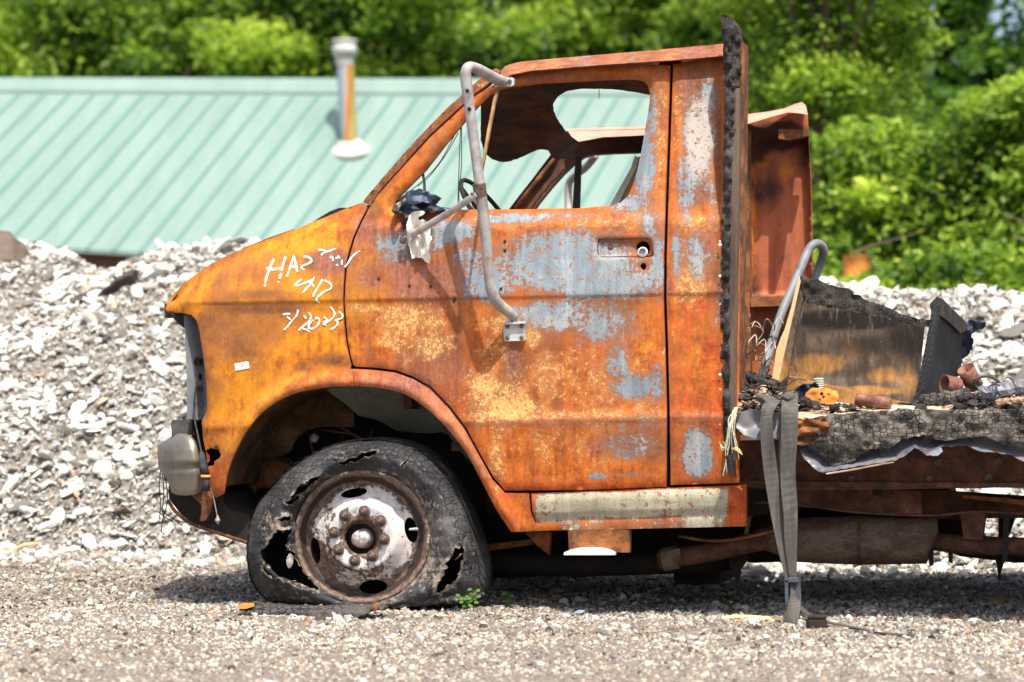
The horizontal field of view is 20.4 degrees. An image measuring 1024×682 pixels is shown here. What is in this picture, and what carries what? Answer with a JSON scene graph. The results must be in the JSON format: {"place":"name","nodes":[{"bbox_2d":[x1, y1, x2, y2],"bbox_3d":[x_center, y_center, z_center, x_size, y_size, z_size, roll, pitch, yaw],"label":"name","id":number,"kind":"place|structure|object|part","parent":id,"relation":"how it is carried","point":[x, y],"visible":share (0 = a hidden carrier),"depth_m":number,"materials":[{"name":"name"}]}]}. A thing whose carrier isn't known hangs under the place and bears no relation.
{"place":"outdoors","nodes":[
{"label":"outdoors","id":0,"kind":"place"},
{"bbox_2d":[162,4,170,63],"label":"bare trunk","id":1,"kind":"object","parent":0,"point":[169,7],"depth_m":51.92,"materials":[{"name":"brown plant"}]},
{"bbox_2d":[0,77,649,268],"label":"green roofed building","id":2,"kind":"structure","parent":0,"point":[98,173],"depth_m":36.88,"materials":[{"name":"green metal"}]},
{"bbox_2d":[332,38,369,158],"bbox_3d":[-2.104,-3.144,37.063,0.513,1.588,0.474,0,-1,13],"label":"stove pipe","id":3,"kind":"object","parent":2,"relation":"on","point":[350,144],"visible":1,"depth_m":36.95,"materials":[{"name":"pale steel"},{"name":"rusted steel"},{"name":"white painted metal"}]},
{"bbox_2d":[0,547,1023,681],"bbox_3d":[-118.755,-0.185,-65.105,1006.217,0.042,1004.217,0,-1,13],"label":"ground","id":4,"kind":"structure","parent":0,"point":[430,667],"depth_m":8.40,"materials":[{"name":"grey gravel"}]},
{"bbox_2d":[3,542,40,551],"bbox_3d":[-2.289,0.964,13.171,0.220,0.068,0.024,0,-1,12],"label":"fallen stick","id":5,"kind":"object","parent":4,"relation":"on","point":[19,547],"visible":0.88,"depth_m":13.16,"materials":[{"name":"beige wood"}]},
{"bbox_2d":[0,0,133,65],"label":"broadleaf tree","id":6,"kind":"object","parent":4,"relation":"on","point":[23,51],"visible":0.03,"depth_m":53.20,"materials":[{"name":"green plant"}]},
{"bbox_2d":[0,0,205,77],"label":"broadleaf tree","id":7,"kind":"object","parent":4,"relation":"on","point":[86,35],"visible":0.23,"depth_m":44.95,"materials":[{"name":"green plant"}]},
{"bbox_2d":[10,0,237,77],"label":"dark tree","id":8,"kind":"object","parent":4,"relation":"on","point":[198,68],"depth_m":61.23,"materials":[{"name":"green plant"}]},
{"bbox_2d":[151,0,421,77],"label":"broadleaf tree","id":9,"kind":"object","parent":4,"relation":"on","point":[206,11],"visible":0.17,"depth_m":44.69,"materials":[{"name":"green plant"}]},
{"bbox_2d":[237,601,388,617],"bbox_3d":[-0.671,0.902,9.536,0.514,0.058,0.089,0,-1,13],"label":"charred plank","id":10,"kind":"object","parent":4,"relation":"on","point":[271,608],"visible":0.97,"depth_m":9.51,"materials":[{"name":"grey wood"}]},
{"bbox_2d":[148,0,499,41],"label":"dark tree","id":11,"kind":"object","parent":4,"relation":"on","point":[480,13],"depth_m":60.01,"materials":[{"name":"green plant"}]},
{"bbox_2d":[188,0,557,77],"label":"broadleaf tree","id":12,"kind":"object","parent":4,"relation":"on","point":[499,46],"visible":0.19,"depth_m":43.87,"materials":[{"name":"green plant"}]},
{"bbox_2d":[332,0,561,75],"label":"dark tree","id":13,"kind":"object","parent":4,"relation":"on","point":[496,17],"depth_m":59.97,"materials":[{"name":"green plant"}]},
{"bbox_2d":[456,588,480,611],"bbox_3d":[-0.149,0.889,9.689,0.087,0.094,0.044,0,-1,-2],"label":"weed","id":14,"kind":"object","parent":4,"relation":"on","point":[469,601],"visible":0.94,"depth_m":9.69,"materials":[{"name":"green plant"}]},
{"bbox_2d":[499,591,514,603],"bbox_3d":[-0.017,0.912,10.024,0.057,0.056,0.045,0,-1,13],"label":"weed","id":15,"kind":"object","parent":4,"relation":"on","point":[505,593],"visible":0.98,"depth_m":10.02,"materials":[{"name":"green plant"}]},
{"bbox_2d":[343,0,671,77],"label":"broadleaf tree","id":16,"kind":"object","parent":4,"relation":"on","point":[542,15],"visible":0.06,"depth_m":48.28,"materials":[{"name":"green plant"}]},
{"bbox_2d":[0,246,1023,568],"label":"gravel bank","id":17,"kind":"structure","parent":4,"relation":"on","point":[146,436],"depth_m":14.06,"materials":[{"name":"grey gravel"}]},
{"bbox_2d":[0,230,28,262],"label":"boulder","id":18,"kind":"object","parent":17,"relation":"on","point":[13,248],"visible":0.76,"depth_m":16.01,"materials":[{"name":"stone"}]},
{"bbox_2d":[18,506,35,513],"bbox_3d":[-2.314,0.805,13.530,0.086,0.042,0.085,0,-1,13],"label":"rock","id":19,"kind":"object","parent":17,"relation":"on","point":[26,509],"visible":1,"depth_m":13.51,"materials":[{"name":"stone"}]},
{"bbox_2d":[37,520,60,530],"bbox_3d":[-2.187,0.872,13.411,0.111,0.053,0.048,0,-1,-15],"label":"rock","id":20,"kind":"object","parent":17,"relation":"on","point":[48,525],"visible":1,"depth_m":13.40,"materials":[{"name":"stone"}]},
{"bbox_2d":[60,382,74,391],"bbox_3d":[-2.252,0.232,14.403,0.071,0.049,0.052,1,-1,-41],"label":"rock","id":21,"kind":"object","parent":17,"relation":"on","point":[66,386],"visible":1,"depth_m":14.38,"materials":[{"name":"stone"}]},
{"bbox_2d":[97,269,138,295],"bbox_3d":[-2.133,-0.316,15.356,0.216,0.150,0.104,0,-1,13],"label":"asphalt chunk","id":22,"kind":"object","parent":17,"relation":"on","point":[130,277],"visible":1,"depth_m":15.33,"materials":[{"name":"stone"}]},
{"bbox_2d":[112,507,132,514],"bbox_3d":[-1.842,0.802,13.411,0.099,0.041,0.059,0,-1,13],"label":"stone","id":23,"kind":"object","parent":17,"relation":"on","point":[120,510],"visible":1,"depth_m":13.40,"materials":[{"name":"stone"}]},
{"bbox_2d":[131,283,143,298],"bbox_3d":[-2.005,-0.264,15.216,0.066,0.092,0.063,0,-1,13],"label":"rock","id":24,"kind":"object","parent":17,"relation":"on","point":[136,289],"visible":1,"depth_m":15.20,"materials":[{"name":"stone"}]},
{"bbox_2d":[229,239,249,243],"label":"slab","id":25,"kind":"structure","parent":17,"relation":"on","point":[241,241],"depth_m":15.98,"materials":[{"name":"stone"}]},
{"bbox_2d":[0,236,1023,569],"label":"gravel pile","id":26,"kind":"object","parent":17,"relation":"on","point":[70,368],"visible":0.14,"depth_m":14.43,"materials":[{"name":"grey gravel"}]},
{"bbox_2d":[0,236,1023,569],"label":"pile stones","id":27,"kind":"object","parent":17,"relation":"on","point":[20,342],"visible":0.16,"depth_m":14.54,"materials":[{"name":"grey stone"}]},
{"bbox_2d":[0,544,1023,583],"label":"toe gravel","id":28,"kind":"structure","parent":4,"relation":"on","point":[759,569],"depth_m":12.15,"materials":[{"name":"grey gravel"}]},
{"bbox_2d":[574,610,584,613],"bbox_3d":[0.231,0.931,9.776,0.038,0.013,0.025,0,-1,-19],"label":"stone","id":29,"kind":"object","parent":4,"relation":"on","point":[579,611],"visible":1,"depth_m":9.77,"materials":[{"name":"white stone"}]},
{"bbox_2d":[487,0,691,61],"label":"broadleaf tree","id":30,"kind":"object","parent":4,"relation":"on","point":[612,38],"visible":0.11,"depth_m":48.65,"materials":[{"name":"green plant"}]},
{"bbox_2d":[157,15,1023,609],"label":"burnt truck","id":31,"kind":"object","parent":4,"relation":"on","point":[523,385],"visible":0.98,"depth_m":9.81,"materials":[{"name":"metal"}]},
{"bbox_2d":[391,189,445,229],"bbox_3d":[-0.326,-0.457,9.841,0.183,0.143,0.143,0,-1,13],"label":"melted mirror","id":32,"kind":"object","parent":31,"relation":"on","point":[408,203],"visible":0.98,"depth_m":9.82,"materials":[{"name":"black plastic"}]},
{"bbox_2d":[406,211,431,263],"bbox_3d":[-0.318,-0.357,9.798,0.086,0.182,0.057,0,-1,13],"label":"white rag","id":33,"kind":"object","parent":31,"relation":"hanging from","point":[419,244],"visible":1,"depth_m":9.80,"materials":[{"name":"fabric"}]},
{"bbox_3d":[-0.009,-0.222,9.842,1.134,1.473,0.202,0,-1,13],"label":"door","id":34,"kind":"part","parent":31,"relation":"part of","materials":[{"name":"metal"}]},
{"bbox_3d":[0.463,-0.692,11.566,1.023,0.397,0.100,0,-1,13],"label":"far window frame","id":35,"kind":"part","parent":31,"relation":"part of","materials":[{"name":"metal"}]},
{"bbox_2d":[719,406,742,475],"bbox_3d":[0.728,0.332,9.438,0.063,0.232,0.059,0,-1,-15],"label":"frayed cable bundle","id":36,"kind":"object","parent":31,"relation":"hanging from","point":[729,465],"visible":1,"depth_m":9.44,"materials":[{"name":"beige metal"}]},
{"bbox_2d":[746,374,772,387],"bbox_3d":[0.845,0.138,9.728,0.112,0.046,0.021,-1,-1,40],"label":"charred rod","id":37,"kind":"object","parent":31,"relation":"on","point":[756,379],"visible":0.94,"depth_m":9.72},
{"bbox_2d":[758,239,827,375],"bbox_3d":[1.009,-0.105,10.181,0.161,0.532,0.447,0,-1,21],"label":"cart handle","id":38,"kind":"object","parent":31,"relation":"on","point":[812,245],"visible":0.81,"depth_m":10.18,"materials":[{"name":"grey metal"}]},
{"bbox_2d":[798,394,821,409],"bbox_3d":[0.982,0.204,9.512,0.123,0.056,0.026,-1,-1,40],"label":"charred stick","id":39,"kind":"object","parent":31,"relation":"on","point":[809,402],"visible":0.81,"depth_m":9.49,"materials":[{"name":"brown wood"}]},
{"bbox_2d":[805,387,838,403],"bbox_3d":[1.035,0.184,9.518,0.117,0.057,0.037,0,-1,13],"label":"orange plate","id":40,"kind":"object","parent":31,"relation":"on","point":[825,395],"visible":1,"depth_m":9.52,"materials":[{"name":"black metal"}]},
{"bbox_2d":[755,392,915,635],"bbox_3d":[1.020,0.554,9.169,0.220,0.779,0.765,0,-1,-23],"label":"hanging strap","id":41,"kind":"object","parent":31,"relation":"hanging from","point":[782,495],"visible":0.99,"depth_m":9.34,"materials":[{"name":"grey fabric"}]},
{"bbox_2d":[855,394,891,408],"bbox_3d":[1.204,0.202,9.463,0.124,0.053,0.042,0,-1,16],"label":"rusty canister","id":42,"kind":"object","parent":31,"relation":"on","point":[880,402],"visible":1,"depth_m":9.45,"materials":[{"name":"orange metal"}]},
{"bbox_2d":[734,385,1014,413],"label":"pale ash scraps","id":43,"kind":"object","parent":31,"relation":"on","point":[764,389],"visible":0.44,"depth_m":9.49,"materials":[{"name":"brown wood"}]},
{"bbox_2d":[772,276,985,404],"bbox_3d":[1.310,0.007,10.165,0.730,0.467,0.611,0,-1,13],"label":"charred cabinet","id":44,"kind":"object","parent":31,"relation":"on","point":[847,344],"visible":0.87,"depth_m":10.13,"materials":[{"name":"brown metal"}]},
{"bbox_2d":[748,334,775,352],"bbox_3d":[0.877,0.009,9.976,0.106,0.066,0.058,0,-1,13],"label":"seat spring","id":45,"kind":"object","parent":44,"relation":"attached to","point":[756,346],"visible":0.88,"depth_m":9.97,"materials":[{"name":"metal"}]},
{"bbox_2d":[749,317,783,332],"bbox_3d":[0.899,-0.057,10.050,0.131,0.058,0.057,0,-1,13],"label":"seat spring","id":46,"kind":"object","parent":44,"relation":"attached to","point":[762,331],"visible":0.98,"depth_m":10.04,"materials":[{"name":"metal"}]},
{"bbox_2d":[738,371,1023,411],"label":"burnt scraps","id":47,"kind":"object","parent":31,"relation":"on","point":[975,401],"visible":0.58,"depth_m":9.51,"materials":[{"name":"brown wood"}]},
{"bbox_2d":[749,321,772,371],"bbox_3d":[0.882,0.021,10.090,0.071,0.186,0.062,1,-1,-32],"label":"seat spring","id":48,"kind":"object","parent":47,"relation":"on","point":[759,359],"visible":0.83,"depth_m":10.10,"materials":[{"name":"metal"}]},
{"bbox_2d":[793,382,818,396],"bbox_3d":[1.001,0.170,9.639,0.090,0.060,0.091,0,-1,13],"label":"blue melted lump","id":49,"kind":"object","parent":47,"relation":"on","point":[803,389],"visible":0.73,"depth_m":9.63,"materials":[{"name":"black plastic"}]},
{"bbox_2d":[813,378,823,388],"bbox_3d":[1.040,0.148,9.627,0.037,0.046,0.034,0,-1,13],"label":"threaded bottle neck","id":50,"kind":"object","parent":49,"relation":"on","point":[819,382],"visible":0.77,"depth_m":9.61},
{"bbox_2d":[740,377,1023,404],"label":"burnt wire tangle","id":51,"kind":"object","parent":47,"relation":"on","point":[994,384],"visible":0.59,"depth_m":9.55,"materials":[{"name":"metal"}]},
{"bbox_2d":[939,375,962,391],"bbox_3d":[1.482,0.148,9.590,0.067,0.068,0.062,0,-1,-27],"label":"rusty tin","id":52,"kind":"object","parent":47,"relation":"on","point":[949,383],"visible":0.79,"depth_m":9.57,"materials":[{"name":"brown metal"}]},
{"bbox_2d":[957,363,982,391],"bbox_3d":[1.552,0.124,9.625,0.095,0.099,0.062,1,-1,-37],"label":"rusty tin","id":53,"kind":"object","parent":47,"relation":"on","point":[968,374],"visible":0.83,"depth_m":9.61,"materials":[{"name":"brown metal"}]},
{"bbox_2d":[972,376,1000,389],"bbox_3d":[1.599,0.144,9.582,0.097,0.054,0.030,0,-1,13],"label":"wire coil","id":54,"kind":"object","parent":47,"relation":"on","point":[974,383],"visible":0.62,"depth_m":9.58,"materials":[{"name":"black metal"}]},
{"bbox_2d":[978,379,1023,402],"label":"grey roll","id":55,"kind":"object","parent":47,"relation":"on","point":[1003,388],"visible":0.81,"depth_m":9.46,"materials":[{"name":"metal"}]},
{"bbox_2d":[919,387,970,405],"bbox_3d":[1.446,0.191,9.487,0.179,0.073,0.038,0,-1,-4],"label":"charred log","id":56,"kind":"object","parent":31,"relation":"on","point":[946,397],"visible":0.92,"depth_m":9.48,"materials":[{"name":"black wood"}]},
{"bbox_2d":[995,396,1023,405],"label":"ash stick","id":57,"kind":"object","parent":31,"relation":"on","point":[1004,401],"visible":0.99,"depth_m":9.38,"materials":[{"name":"brown wood"}]},
{"bbox_2d":[633,0,822,201],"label":"broadleaf tree","id":58,"kind":"object","parent":4,"relation":"on","point":[682,32],"visible":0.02,"depth_m":43.60,"materials":[{"name":"green plant"}]},
{"bbox_2d":[722,615,782,620],"bbox_3d":[0.806,0.922,9.468,0.218,0.019,0.029,0,-1,14],"label":"tan strip","id":59,"kind":"object","parent":4,"relation":"on","point":[758,616],"visible":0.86,"depth_m":9.46,"materials":[{"name":"beige wood"}]},
{"bbox_2d":[693,0,954,261],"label":"broadleaf tree","id":60,"kind":"object","parent":4,"relation":"on","point":[846,41],"visible":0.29,"depth_m":26.72,"materials":[{"name":"green plant"}]},
{"bbox_2d":[763,0,941,257],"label":"broadleaf tree","id":61,"kind":"object","parent":4,"relation":"on","point":[928,3],"visible":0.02,"depth_m":30.97,"materials":[{"name":"green plant"}]},
{"bbox_2d":[843,255,869,280],"bbox_3d":[2.908,-0.272,24.007,0.240,0.900,0.240,0,-1,13],"label":"rusty drum","id":62,"kind":"object","parent":4,"relation":"on","point":[852,264],"visible":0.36,"depth_m":23.92,"materials":[{"name":"orange metal"}]},
{"bbox_2d":[832,260,914,289],"bbox_3d":[3.086,0.315,22.949,2.220,1.965,1.807,0,-1,13],"label":"leafy shrub","id":63,"kind":"object","parent":4,"relation":"on","point":[886,280],"depth_m":22.79,"materials":[{"name":"green plant"}]},
{"bbox_2d":[853,0,941,210],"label":"dark tree","id":64,"kind":"object","parent":4,"relation":"on","point":[934,112],"depth_m":37.69,"materials":[{"name":"green plant"}]},
{"bbox_2d":[809,110,1023,278],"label":"leafy shrub","id":65,"kind":"object","parent":4,"relation":"on","point":[884,181],"visible":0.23,"depth_m":24.69,"materials":[{"name":"green plant"}]},
{"bbox_2d":[924,78,973,222],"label":"dark tree","id":66,"kind":"object","parent":4,"relation":"on","point":[940,101],"visible":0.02,"depth_m":44.78,"materials":[{"name":"green plant"}]},
{"bbox_2d":[882,236,1023,292],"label":"leafy shrub","id":67,"kind":"object","parent":4,"relation":"on","point":[952,268],"visible":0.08,"depth_m":21.78,"materials":[{"name":"green plant"}]},
{"bbox_2d":[929,0,996,98],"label":"dark tree","id":68,"kind":"object","parent":4,"relation":"on","point":[963,23],"visible":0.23,"depth_m":45.77,"materials":[{"name":"green plant"}]},
{"bbox_2d":[904,68,1023,265],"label":"leafy shrub","id":69,"kind":"object","parent":4,"relation":"on","point":[993,111],"visible":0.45,"depth_m":23.73,"materials":[{"name":"green plant"}]},
{"bbox_2d":[949,0,1023,93],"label":"dark tree","id":70,"kind":"object","parent":4,"relation":"on","point":[980,62],"visible":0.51,"depth_m":39.68,"materials":[{"name":"green plant"}]},
{"bbox_2d":[986,596,1011,601],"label":"slab","id":71,"kind":"structure","parent":4,"relation":"on","point":[1001,598],"depth_m":10.32,"materials":[{"name":"stone"}]},
{"bbox_2d":[332,0,1023,76],"label":"sky","id":72,"kind":"structure","parent":0,"point":[996,17],"materials":[{"name":"white"}]},
{"bbox_2d":[746,350,774,363],"bbox_3d":[0.875,0.056,10.017,0.109,0.052,0.058,0,-1,13],"label":"seat spring","id":73,"kind":"object","parent":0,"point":[759,356],"visible":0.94,"depth_m":10.01,"materials":[{"name":"brown metal"}]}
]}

